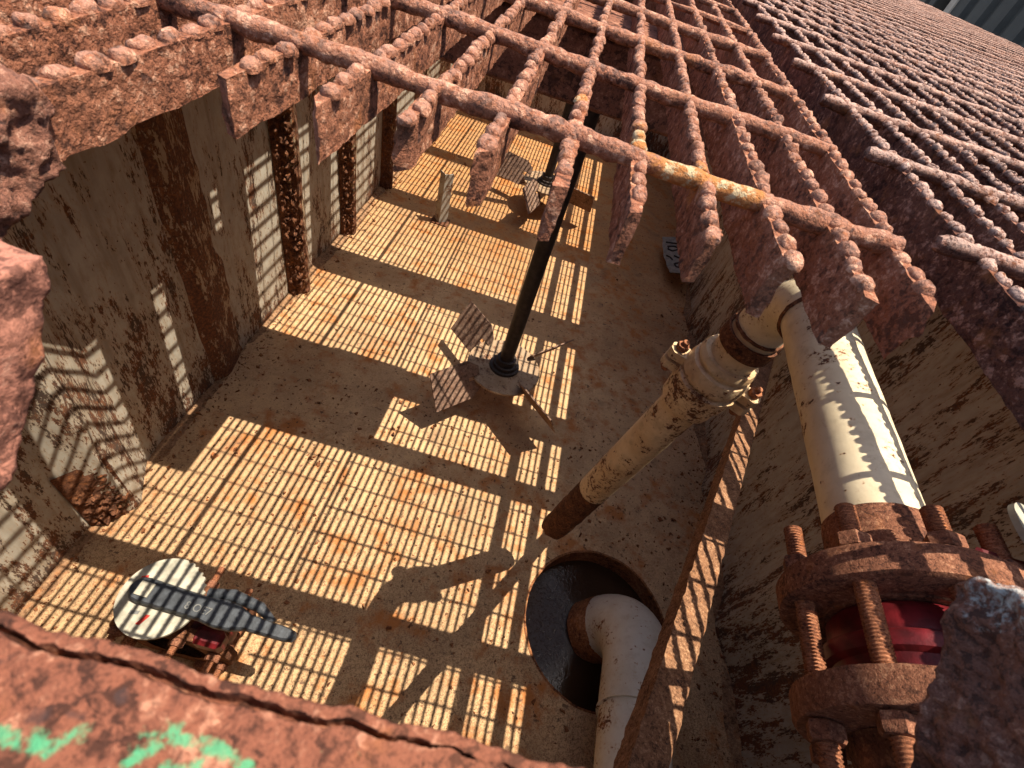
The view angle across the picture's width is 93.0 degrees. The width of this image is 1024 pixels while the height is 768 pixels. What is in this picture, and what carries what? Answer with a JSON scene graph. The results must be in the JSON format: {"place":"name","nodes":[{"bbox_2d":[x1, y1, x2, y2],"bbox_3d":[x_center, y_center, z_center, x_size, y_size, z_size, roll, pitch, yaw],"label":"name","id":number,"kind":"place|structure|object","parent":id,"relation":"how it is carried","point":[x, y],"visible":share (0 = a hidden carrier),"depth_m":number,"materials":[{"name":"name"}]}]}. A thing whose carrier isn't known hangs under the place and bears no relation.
{"place":"outdoors","nodes":[
{"label":"outdoors","id":0,"kind":"place"},
{"bbox_2d":[25,110,733,767],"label":"tank floor","id":1,"kind":"structure","parent":0,"point":[591,310],"depth_m":2.13,"materials":[{"name":"metal"}]},
{"bbox_2d":[106,558,296,678],"bbox_3d":[-0.860,0.701,1.403,0.536,0.452,0.302,17,47,-3],"label":"butterfly valve","id":2,"kind":"object","parent":1,"relation":"on","point":[177,607],"visible":0.83,"depth_m":1.26,"materials":[{"name":"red metal"}]},
{"bbox_2d":[0,42,452,614],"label":"tank wall","id":3,"kind":"structure","parent":1,"relation":"on","point":[182,248],"depth_m":1.63,"materials":[{"name":"beige metal"}]},
{"bbox_2d":[390,0,707,150],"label":"support beam","id":4,"kind":"structure","parent":3,"relation":"on","point":[563,85],"depth_m":0.50,"materials":[{"name":"brown metal"}]},
{"bbox_2d":[624,0,676,19],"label":"support beam","id":5,"kind":"structure","parent":3,"relation":"on","point":[650,5],"depth_m":0.99,"materials":[{"name":"brown metal"}]},
{"bbox_2d":[0,0,936,358],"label":"steel grating","id":6,"kind":"object","parent":5,"relation":"on","point":[782,186],"visible":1,"depth_m":0.21,"materials":[{"name":"brown metal"}]},
{"bbox_2d":[0,63,65,240],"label":"broken chunk","id":7,"kind":"object","parent":6,"relation":"hanging from","point":[31,164],"visible":1,"depth_m":0.13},
{"bbox_2d":[0,611,583,767],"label":"hole plate","id":8,"kind":"object","parent":6,"relation":"on","point":[67,700],"visible":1,"depth_m":0.06,"materials":[{"name":"brown metal"}]},
{"bbox_2d":[0,240,50,490],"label":"bar stump","id":9,"kind":"object","parent":8,"relation":"attached to","point":[25,285],"visible":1,"depth_m":0.10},
{"bbox_2d":[910,576,1023,767],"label":"bar stump","id":10,"kind":"object","parent":8,"relation":"attached to","point":[970,714],"visible":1,"depth_m":0.11,"materials":[{"name":"brown metal"}]},
{"bbox_2d":[429,14,631,432],"bbox_3d":[0.054,-0.681,1.718,0.885,1.923,0.647,17,47,-3],"label":"agitator","id":11,"kind":"object","parent":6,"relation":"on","point":[508,366],"visible":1,"depth_m":2.25,"materials":[{"name":"metal"}]},
{"bbox_2d":[497,103,593,214],"bbox_3d":[0.439,-2.021,3.200,0.630,1.653,0.630,-6,52,-23],"label":"agitator","id":12,"kind":"object","parent":6,"relation":"hanging from","point":[513,167],"visible":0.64,"depth_m":3.69,"materials":[{"name":"metal"}]},
{"bbox_2d":[18,171,742,767],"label":"silt drift","id":13,"kind":"object","parent":1,"relation":"on","point":[164,447],"visible":0.41,"depth_m":1.98,"materials":[{"name":"brown soil"}]},
{"bbox_2d":[31,111,731,767],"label":"rust flakes","id":14,"kind":"object","parent":1,"relation":"on","point":[213,455],"visible":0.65,"depth_m":2.03,"materials":[{"name":"brown metal"}]},
{"bbox_2d":[430,170,453,226],"bbox_3d":[-0.469,-1.268,3.319,0.120,0.360,0.100,17,47,-3],"label":"angle post","id":15,"kind":"object","parent":1,"relation":"on","point":[439,217],"visible":1,"depth_m":3.32,"materials":[{"name":"metal"}]},
{"bbox_2d":[474,21,669,159],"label":"tank wall","id":16,"kind":"structure","parent":1,"relation":"on","point":[657,144],"depth_m":5.14,"materials":[{"name":"beige metal"}]},
{"bbox_2d":[524,550,664,714],"bbox_3d":[0.306,1.011,1.976,0.592,0.234,0.593,17,47,-3],"label":"sump pit","id":17,"kind":"object","parent":1,"relation":"in","point":[632,579],"visible":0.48,"depth_m":2.07,"materials":[{"name":"concrete"}]},
{"bbox_2d":[526,560,642,711],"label":"sump water","id":18,"kind":"structure","parent":17,"relation":"in","point":[557,591],"depth_m":1.94,"materials":[{"name":"black liquid"}]},
{"bbox_2d":[567,594,672,767],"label":"suction pipe","id":19,"kind":"object","parent":17,"relation":"in","point":[615,636],"visible":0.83,"depth_m":1.64,"materials":[{"name":"white metal"}]},
{"bbox_2d":[662,237,679,272],"bbox_3d":[1.245,-0.969,3.675,0.153,0.119,0.565,14,47,-6],"label":"sign","id":20,"kind":"object","parent":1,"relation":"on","point":[671,256],"visible":0.69,"depth_m":3.72,"materials":[{"name":"white metal"}]},
{"bbox_2d":[686,150,1023,767],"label":"tank wall","id":21,"kind":"structure","parent":1,"relation":"on","point":[960,431],"depth_m":1.66,"materials":[{"name":"beige metal"}]},
{"bbox_2d":[613,359,773,767],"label":"brace","id":22,"kind":"object","parent":21,"relation":"attached to","point":[652,730],"visible":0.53,"depth_m":0.79,"materials":[{"name":"brown metal"}]},
{"bbox_2d":[729,0,1023,430],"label":"steel grating","id":23,"kind":"object","parent":21,"relation":"on","point":[916,107],"visible":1,"depth_m":0.38,"materials":[{"name":"brown metal"}]},
{"bbox_2d":[783,502,1023,767],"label":"butterfly valve","id":24,"kind":"object","parent":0,"point":[870,627],"visible":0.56,"depth_m":0.38,"materials":[{"name":"red metal"}]},
{"bbox_2d":[541,278,1023,644],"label":"discharge pipe","id":25,"kind":"object","parent":24,"relation":"attached to","point":[857,456],"visible":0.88,"depth_m":0.54,"materials":[{"name":"white metal"}]},
{"bbox_2d":[789,663,936,767],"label":"flange","id":26,"kind":"object","parent":24,"relation":"attached to","point":[853,699],"visible":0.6,"depth_m":0.34,"materials":[{"name":"brown metal"}]},
{"label":"ground","id":27,"kind":"structure","parent":0,"visible":0},
{"bbox_2d":[919,0,950,10],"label":"shipping container","id":28,"kind":"object","parent":27,"relation":"on","point":[941,5],"depth_m":4.06,"materials":[{"name":"grey metal"}]},
{"bbox_2d":[943,0,1023,47],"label":"shipping container","id":29,"kind":"object","parent":27,"relation":"on","point":[1004,19],"depth_m":3.40,"materials":[{"name":"grey metal"}]}
]}

